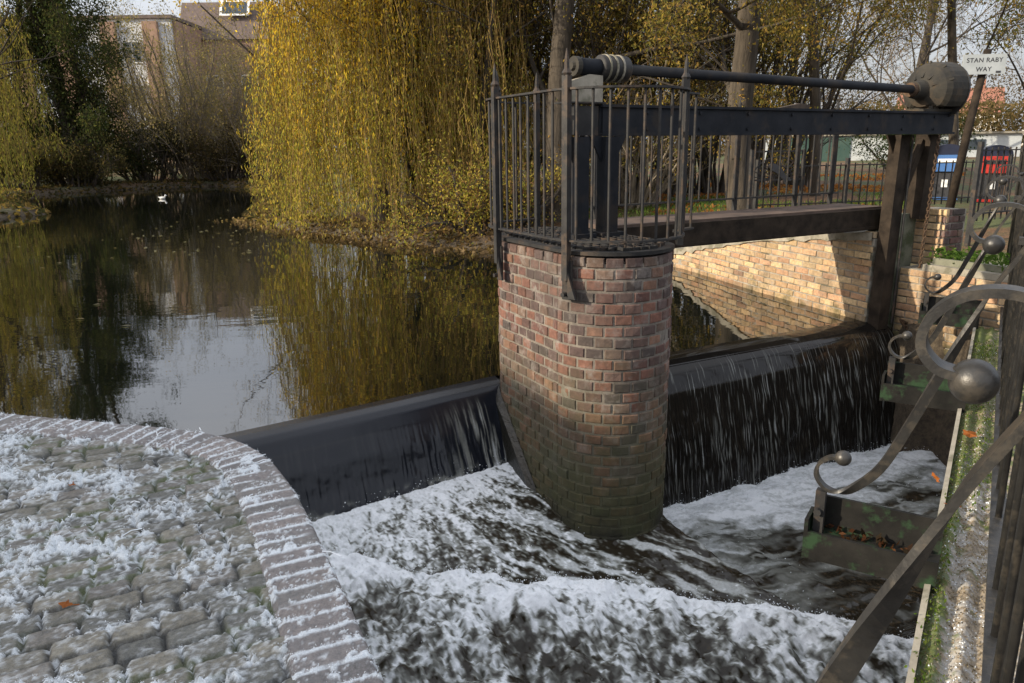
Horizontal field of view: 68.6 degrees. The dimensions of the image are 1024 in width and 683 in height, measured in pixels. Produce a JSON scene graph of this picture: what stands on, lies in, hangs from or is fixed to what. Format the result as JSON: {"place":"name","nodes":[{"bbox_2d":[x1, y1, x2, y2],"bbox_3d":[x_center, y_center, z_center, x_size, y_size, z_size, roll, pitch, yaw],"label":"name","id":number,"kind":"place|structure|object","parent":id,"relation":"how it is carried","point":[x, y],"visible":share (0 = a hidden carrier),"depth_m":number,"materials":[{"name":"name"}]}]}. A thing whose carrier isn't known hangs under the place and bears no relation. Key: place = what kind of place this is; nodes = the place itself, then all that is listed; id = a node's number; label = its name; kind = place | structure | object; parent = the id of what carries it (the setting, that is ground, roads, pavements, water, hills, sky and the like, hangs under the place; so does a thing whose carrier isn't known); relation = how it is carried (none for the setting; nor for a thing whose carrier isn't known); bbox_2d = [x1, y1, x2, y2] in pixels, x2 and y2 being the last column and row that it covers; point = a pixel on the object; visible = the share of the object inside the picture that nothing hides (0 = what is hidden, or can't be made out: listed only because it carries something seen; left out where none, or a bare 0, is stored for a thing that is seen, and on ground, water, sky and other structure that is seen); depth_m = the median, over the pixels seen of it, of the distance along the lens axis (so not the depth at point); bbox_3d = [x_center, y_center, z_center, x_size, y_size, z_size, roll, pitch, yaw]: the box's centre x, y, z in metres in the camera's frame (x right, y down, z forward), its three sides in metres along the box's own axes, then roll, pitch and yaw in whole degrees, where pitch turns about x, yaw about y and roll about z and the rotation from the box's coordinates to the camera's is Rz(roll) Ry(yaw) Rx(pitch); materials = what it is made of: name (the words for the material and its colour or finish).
{"place":"outdoors","nodes":[
{"label":"outdoors","id":0,"kind":"place"},
{"bbox_2d":[220,376,507,521],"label":"weir water","id":1,"kind":"structure","parent":0,"point":[326,464],"depth_m":4.25,"materials":[{"name":"grey liquid"}]},
{"bbox_2d":[0,186,855,435],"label":"pond water","id":2,"kind":"structure","parent":0,"point":[226,336],"depth_m":6.77,"materials":[{"name":"black liquid"}]},
{"bbox_2d":[18,230,356,325],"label":"floating leaves","id":3,"kind":"object","parent":2,"relation":"on","point":[188,254],"visible":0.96,"depth_m":11.39,"materials":[{"name":"brown plant"}]},
{"bbox_2d":[214,207,493,255],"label":"leaf litter","id":4,"kind":"object","parent":2,"relation":"on","point":[363,224],"visible":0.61,"depth_m":12.48,"materials":[{"name":"brown plant"}]},
{"bbox_2d":[0,146,1022,466],"bbox_3d":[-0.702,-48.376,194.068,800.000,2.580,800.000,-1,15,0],"label":"ground","id":5,"kind":"structure","parent":0,"point":[932,430],"depth_m":12.18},
{"bbox_2d":[0,132,66,189],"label":"shrub","id":6,"kind":"object","parent":5,"relation":"on","point":[41,153],"visible":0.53,"depth_m":27.77,"materials":[{"name":"green plant"}]},
{"bbox_2d":[0,0,73,204],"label":"willow tree","id":7,"kind":"object","parent":5,"relation":"on","point":[16,112],"visible":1,"depth_m":20.19,"materials":[{"name":"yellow plant"}]},
{"bbox_2d":[0,0,115,185],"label":"ivy tree","id":8,"kind":"object","parent":5,"relation":"on","point":[28,46],"visible":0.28,"depth_m":29.17,"materials":[{"name":"green plant"}]},
{"bbox_2d":[27,128,131,187],"bbox_3d":[-17.186,-7.160,29.635,4.326,2.474,3.018,-3,15,-9],"label":"shrub","id":9,"kind":"object","parent":5,"relation":"on","point":[80,163],"visible":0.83,"depth_m":29.15,"materials":[{"name":"green plant"}]},
{"bbox_2d":[0,0,161,187],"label":"ivy tree","id":10,"kind":"object","parent":5,"relation":"on","point":[87,122],"visible":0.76,"depth_m":29.02,"materials":[{"name":"green plant"}]},
{"bbox_2d":[0,14,206,161],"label":"apartment building","id":11,"kind":"structure","parent":5,"relation":"on","point":[153,25],"depth_m":53.44,"materials":[{"name":"brown brick"}]},
{"bbox_2d":[40,87,54,107],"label":"window","id":12,"kind":"structure","parent":11,"relation":"in","point":[44,87],"depth_m":54.10,"materials":[{"name":"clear glass"}]},
{"bbox_2d":[79,43,97,62],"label":"window","id":13,"kind":"structure","parent":11,"relation":"in","point":[86,43],"depth_m":53.31,"materials":[{"name":"grey glass"}]},
{"bbox_2d":[122,41,142,62],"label":"window","id":14,"kind":"structure","parent":11,"relation":"in","point":[134,57],"depth_m":53.34,"materials":[{"name":"grey glass"}]},
{"bbox_2d":[95,110,196,182],"bbox_3d":[-15.865,-8.490,32.632,4.651,3.274,4.369,-3,15,-8],"label":"shrub","id":15,"kind":"object","parent":5,"relation":"on","point":[147,161],"visible":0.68,"depth_m":32.31,"materials":[{"name":"green plant"}]},
{"bbox_2d":[37,0,291,179],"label":"shrub","id":16,"kind":"object","parent":5,"relation":"on","point":[145,114],"visible":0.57,"depth_m":32.33,"materials":[{"name":"brown plant"}]},
{"bbox_2d":[0,412,384,682],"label":"cobbled wall","id":17,"kind":"structure","parent":5,"relation":"on","point":[162,555],"depth_m":1.87,"materials":[{"name":"grey stone"}]},
{"bbox_2d":[58,599,78,607],"bbox_3d":[-1.005,0.594,1.701,0.045,0.008,0.021,-6,15,-19],"label":"frozen leaf","id":18,"kind":"object","parent":17,"relation":"on","point":[64,604],"visible":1,"depth_m":1.70,"materials":[{"name":"orange plant"}]},
{"bbox_2d":[0,106,403,172],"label":"trees","id":19,"kind":"object","parent":5,"relation":"on","point":[191,147],"visible":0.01,"depth_m":38.93,"materials":[{"name":"green plant"}]},
{"bbox_2d":[0,175,406,230],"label":"ground cover","id":20,"kind":"object","parent":5,"relation":"on","point":[18,203],"visible":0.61,"depth_m":24.21,"materials":[{"name":"brown plant"}]},
{"bbox_2d":[166,120,278,181],"bbox_3d":[-12.718,-8.510,33.179,4.340,2.913,4.797,7,17,29],"label":"shrub","id":21,"kind":"object","parent":5,"relation":"on","point":[205,150],"visible":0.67,"depth_m":32.43,"materials":[{"name":"green plant"}]},
{"bbox_2d":[180,0,295,152],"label":"apartment building","id":22,"kind":"structure","parent":5,"relation":"on","point":[205,5],"depth_m":58.14,"materials":[{"name":"brown brick"}]},
{"bbox_2d":[138,0,354,182],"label":"shrub","id":23,"kind":"object","parent":5,"relation":"on","point":[230,118],"visible":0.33,"depth_m":31.65,"materials":[{"name":"brown plant"}]},
{"bbox_2d":[171,0,432,220],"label":"yellow tree","id":24,"kind":"object","parent":5,"relation":"on","point":[325,12],"visible":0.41,"depth_m":11.84,"materials":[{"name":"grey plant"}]},
{"bbox_2d":[186,0,547,198],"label":"thicket","id":25,"kind":"object","parent":5,"relation":"on","point":[233,36],"visible":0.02,"depth_m":16.53,"materials":[{"name":"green plant"}]},
{"bbox_2d":[237,0,502,242],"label":"willow tree","id":26,"kind":"object","parent":5,"relation":"on","point":[331,80],"visible":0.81,"depth_m":11.99,"materials":[{"name":"yellow plant"}]},
{"bbox_2d":[206,0,614,214],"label":"willow tree","id":27,"kind":"object","parent":5,"relation":"on","point":[408,166],"visible":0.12,"depth_m":12.76,"materials":[{"name":"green plant"}]},
{"bbox_2d":[360,132,560,249],"bbox_3d":[-0.580,-2.244,11.382,2.831,1.989,3.262,12,19,40],"label":"shrub","id":28,"kind":"object","parent":5,"relation":"on","point":[465,214],"visible":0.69,"depth_m":11.24,"materials":[{"name":"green plant"}]},
{"bbox_2d":[398,0,593,225],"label":"willow tree","id":29,"kind":"object","parent":5,"relation":"on","point":[489,61],"visible":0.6,"depth_m":11.94,"materials":[{"name":"yellow plant"}]},
{"bbox_2d":[328,0,738,199],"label":"thicket","id":30,"kind":"object","parent":5,"relation":"on","point":[529,37],"visible":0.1,"depth_m":13.06,"materials":[{"name":"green plant"}]},
{"bbox_2d":[384,0,729,197],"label":"thicket","id":31,"kind":"object","parent":5,"relation":"on","point":[599,26],"visible":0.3,"depth_m":12.33,"materials":[{"name":"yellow plant"}]},
{"bbox_2d":[496,226,674,539],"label":"brick pier","id":32,"kind":"structure","parent":5,"relation":"on","point":[582,402],"depth_m":3.99,"materials":[{"name":"red brick"}]},
{"bbox_2d":[485,48,699,300],"bbox_3d":[0.324,-0.912,4.117,1.347,1.195,0.892,11,19,39],"label":"pier railing","id":33,"kind":"object","parent":32,"relation":"on","point":[497,221],"visible":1,"depth_m":3.75,"materials":[{"name":"black metal"}]},
{"bbox_2d":[554,54,970,329],"bbox_3d":[1.847,-0.909,5.208,3.834,2.101,0.438,-9,17,-30],"label":"sluice gear","id":34,"kind":"object","parent":32,"relation":"on","point":[935,95],"visible":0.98,"depth_m":5.05,"materials":[{"name":"black paint"}]},
{"bbox_2d":[899,134,940,328],"bbox_3d":[3.304,-0.818,6.028,0.324,1.630,0.056,-9,16,-28],"label":"chain","id":35,"kind":"object","parent":34,"relation":"hanging from","point":[904,323],"visible":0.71,"depth_m":5.99,"materials":[{"name":"brown metal"}]},
{"bbox_2d":[465,5,727,209],"bbox_3d":[1.652,-4.108,13.200,4.792,3.612,5.096,-12,18,-36],"label":"shrub","id":36,"kind":"object","parent":5,"relation":"on","point":[634,191],"visible":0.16,"depth_m":12.59,"materials":[{"name":"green plant"}]},
{"bbox_2d":[465,0,843,196],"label":"thicket","id":37,"kind":"object","parent":5,"relation":"on","point":[759,68],"visible":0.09,"depth_m":13.59,"materials":[{"name":"brown plant"}]},
{"bbox_2d":[415,0,961,222],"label":"leafy tree","id":38,"kind":"object","parent":5,"relation":"on","point":[561,39],"visible":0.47,"depth_m":11.71,"materials":[{"name":"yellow plant"}]},
{"bbox_2d":[588,0,905,209],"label":"leafy tree","id":39,"kind":"object","parent":5,"relation":"on","point":[746,23],"visible":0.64,"depth_m":10.59,"materials":[{"name":"yellow plant"}]},
{"bbox_2d":[624,0,871,171],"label":"bare tree","id":40,"kind":"object","parent":5,"relation":"on","point":[792,89],"depth_m":21.51,"materials":[{"name":"brown plant"}]},
{"bbox_2d":[573,0,946,194],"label":"thicket","id":41,"kind":"object","parent":5,"relation":"on","point":[704,180],"visible":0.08,"depth_m":14.71,"materials":[{"name":"brown plant"}]},
{"bbox_2d":[589,192,934,247],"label":"grass","id":42,"kind":"structure","parent":5,"relation":"on","point":[697,205],"depth_m":12.47,"materials":[{"name":"green plant"}]},
{"bbox_2d":[523,97,1023,156],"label":"hedge","id":43,"kind":"object","parent":5,"relation":"on","point":[1010,115],"visible":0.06,"depth_m":42.20,"materials":[{"name":"green plant"}]},
{"bbox_2d":[672,230,878,321],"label":"retaining wall","id":44,"kind":"structure","parent":5,"relation":"on","point":[833,272],"depth_m":6.93,"materials":[{"name":"yellow brick"}]},
{"bbox_2d":[746,149,804,208],"bbox_3d":[3.254,-1.921,9.240,0.765,0.860,0.052,-5,15,-15],"label":"fan panel","id":45,"kind":"object","parent":5,"relation":"on","point":[775,168],"visible":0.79,"depth_m":9.18,"materials":[{"name":"black metal"}]},
{"bbox_2d":[628,172,963,214],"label":"leaf litter","id":46,"kind":"object","parent":5,"relation":"on","point":[870,189],"visible":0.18,"depth_m":15.35,"materials":[{"name":"brown plant"}]},
{"bbox_2d":[648,51,1023,152],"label":"trees","id":47,"kind":"object","parent":5,"relation":"on","point":[985,87],"visible":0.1,"depth_m":53.29,"materials":[{"name":"brown plant"}]},
{"bbox_2d":[711,0,964,187],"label":"thicket","id":48,"kind":"object","parent":5,"relation":"on","point":[807,96],"visible":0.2,"depth_m":16.73,"materials":[{"name":"brown plant"}]},
{"bbox_2d":[726,0,997,195],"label":"leafy tree","id":49,"kind":"object","parent":5,"relation":"on","point":[815,97],"visible":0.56,"depth_m":13.21,"materials":[{"name":"yellow plant"}]},
{"bbox_2d":[752,154,1013,210],"bbox_3d":[4.972,-1.963,9.944,3.983,0.940,0.054,-5,15,-14],"label":"park railing","id":50,"kind":"object","parent":5,"relation":"on","point":[847,164],"visible":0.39,"depth_m":9.79,"materials":[{"name":"black metal"}]},
{"bbox_2d":[751,131,1023,160],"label":"building","id":51,"kind":"structure","parent":5,"relation":"on","point":[1013,139],"depth_m":32.61,"materials":[{"name":"white glass"}]},
{"bbox_2d":[790,137,850,160],"bbox_3d":[13.582,-8.340,33.275,2.598,1.350,0.050,3,15,13],"label":"door","id":52,"kind":"structure","parent":51,"relation":"in","point":[842,154],"depth_m":33.06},
{"bbox_2d":[968,139,985,149],"bbox_3d":[19.599,-8.348,31.768,0.799,0.420,0.040,3,15,13],"label":"window","id":53,"kind":"structure","parent":51,"relation":"in","point":[975,143],"depth_m":31.74,"materials":[{"name":"grey glass"}]},
{"bbox_2d":[799,0,1023,110],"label":"bare tree","id":54,"kind":"object","parent":5,"relation":"on","point":[922,56],"visible":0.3,"depth_m":22.88,"materials":[{"name":"brown plant"}]},
{"bbox_2d":[841,104,987,170],"bbox_3d":[11.723,-6.013,21.601,3.262,2.603,4.017,-1,15,0],"label":"shrub","id":55,"kind":"object","parent":5,"relation":"on","point":[878,158],"visible":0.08,"depth_m":22.33,"materials":[{"name":"green plant"}]},
{"bbox_2d":[806,0,1023,109],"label":"bare tree","id":56,"kind":"object","parent":5,"relation":"on","point":[914,58],"visible":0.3,"depth_m":28.65,"materials":[{"name":"brown plant"}]},
{"bbox_2d":[868,207,1008,356],"bbox_3d":[3.687,0.054,6.141,0.920,2.220,1.296,-8,16,-27],"label":"abutment","id":57,"kind":"object","parent":5,"relation":"on","point":[945,227],"visible":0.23,"depth_m":6.10,"materials":[{"name":"yellow brick"}]},
{"bbox_2d":[589,97,881,247],"bbox_3d":[1.734,-1.313,5.663,2.752,1.042,0.513,-8,16,-27],"label":"footbridge","id":58,"kind":"object","parent":57,"relation":"on","point":[733,225],"visible":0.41,"depth_m":5.76,"materials":[{"name":"brown metal"}]},
{"bbox_2d":[926,246,1009,271],"bbox_3d":[3.652,-0.615,5.728,0.436,0.171,0.882,-8,16,-26],"label":"ledge plant","id":59,"kind":"object","parent":57,"relation":"on","point":[956,255],"visible":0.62,"depth_m":5.84,"materials":[{"name":"green plant"}]},
{"bbox_2d":[932,144,959,200],"bbox_3d":[7.104,-2.777,12.309,0.440,0.899,0.471,6,16,25],"label":"litter bin","id":60,"kind":"object","parent":5,"relation":"on","point":[948,152],"visible":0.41,"depth_m":12.12,"materials":[{"name":"blue plastic"}]},
{"bbox_2d":[897,79,1004,131],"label":"house","id":61,"kind":"structure","parent":5,"relation":"on","point":[990,95],"depth_m":75.60,"materials":[{"name":"red tile"}]},
{"bbox_2d":[901,0,1023,89],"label":"bare tree","id":62,"kind":"object","parent":5,"relation":"on","point":[1014,66],"visible":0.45,"depth_m":17.69,"materials":[{"name":"brown plant"}]},
{"bbox_2d":[904,326,1023,682],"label":"bank wall","id":63,"kind":"structure","parent":5,"relation":"on","point":[947,646],"depth_m":2.37,"materials":[{"name":"concrete"}]},
{"bbox_2d":[801,140,1023,682],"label":"iron fence","id":64,"kind":"object","parent":63,"relation":"on","point":[935,380],"visible":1,"depth_m":2.23,"materials":[{"name":"grey metal"}]},
{"bbox_2d":[824,523,912,553],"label":"leaf litter","id":65,"kind":"object","parent":64,"relation":"on","point":[883,541],"visible":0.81,"depth_m":2.40,"materials":[{"name":"brown plant"}]},
{"bbox_2d":[931,472,939,481],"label":"fallen leaf","id":66,"kind":"object","parent":63,"relation":"attached to","point":[937,478],"visible":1,"depth_m":3.29,"materials":[{"name":"orange plant"}]},
{"bbox_2d":[963,429,978,437],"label":"fallen leaf","id":67,"kind":"object","parent":63,"relation":"on","point":[968,433],"visible":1,"depth_m":3.36,"materials":[{"name":"orange plant"}]},
{"bbox_2d":[945,49,1007,207],"bbox_3d":[5.347,-2.215,8.761,0.461,2.260,0.125,2,15,10],"label":"street sign","id":68,"kind":"object","parent":5,"relation":"on","point":[980,66],"visible":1,"depth_m":8.59,"materials":[{"name":"white metal"}]},
{"bbox_2d":[941,0,1023,145],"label":"leafy tree","id":69,"kind":"object","parent":5,"relation":"on","point":[952,48],"visible":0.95,"depth_m":12.44,"materials":[{"name":"brown plant"}]},
{"bbox_2d":[964,142,1022,246],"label":"park railing","id":70,"kind":"object","parent":5,"relation":"on","point":[975,182],"visible":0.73,"depth_m":8.12,"materials":[{"name":"black metal"}]},
{"bbox_2d":[976,145,1013,202],"bbox_3d":[7.705,-2.686,12.025,0.440,0.899,0.471,6,16,25],"label":"litter bin","id":71,"kind":"object","parent":5,"relation":"on","point":[994,157],"visible":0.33,"depth_m":11.84,"materials":[{"name":"red plastic"}]},
{"bbox_2d":[0,0,1023,150],"label":"sky","id":72,"kind":"structure","parent":0,"point":[143,5],"materials":[{"name":"white"}]},
{"bbox_2d":[311,444,946,682],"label":"river water","id":73,"kind":"structure","parent":0,"point":[535,632],"depth_m":3.72,"materials":[{"name":"white liquid"}]},
{"bbox_2d":[307,442,944,681],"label":"spray","id":74,"kind":"object","parent":73,"relation":"on","point":[672,522],"visible":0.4,"depth_m":4.33,"materials":[{"name":"white liquid"}]},
{"bbox_2d":[663,320,898,507],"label":"weir water","id":75,"kind":"structure","parent":0,"point":[753,410],"depth_m":5.59,"materials":[{"name":"black liquid"}]}
]}

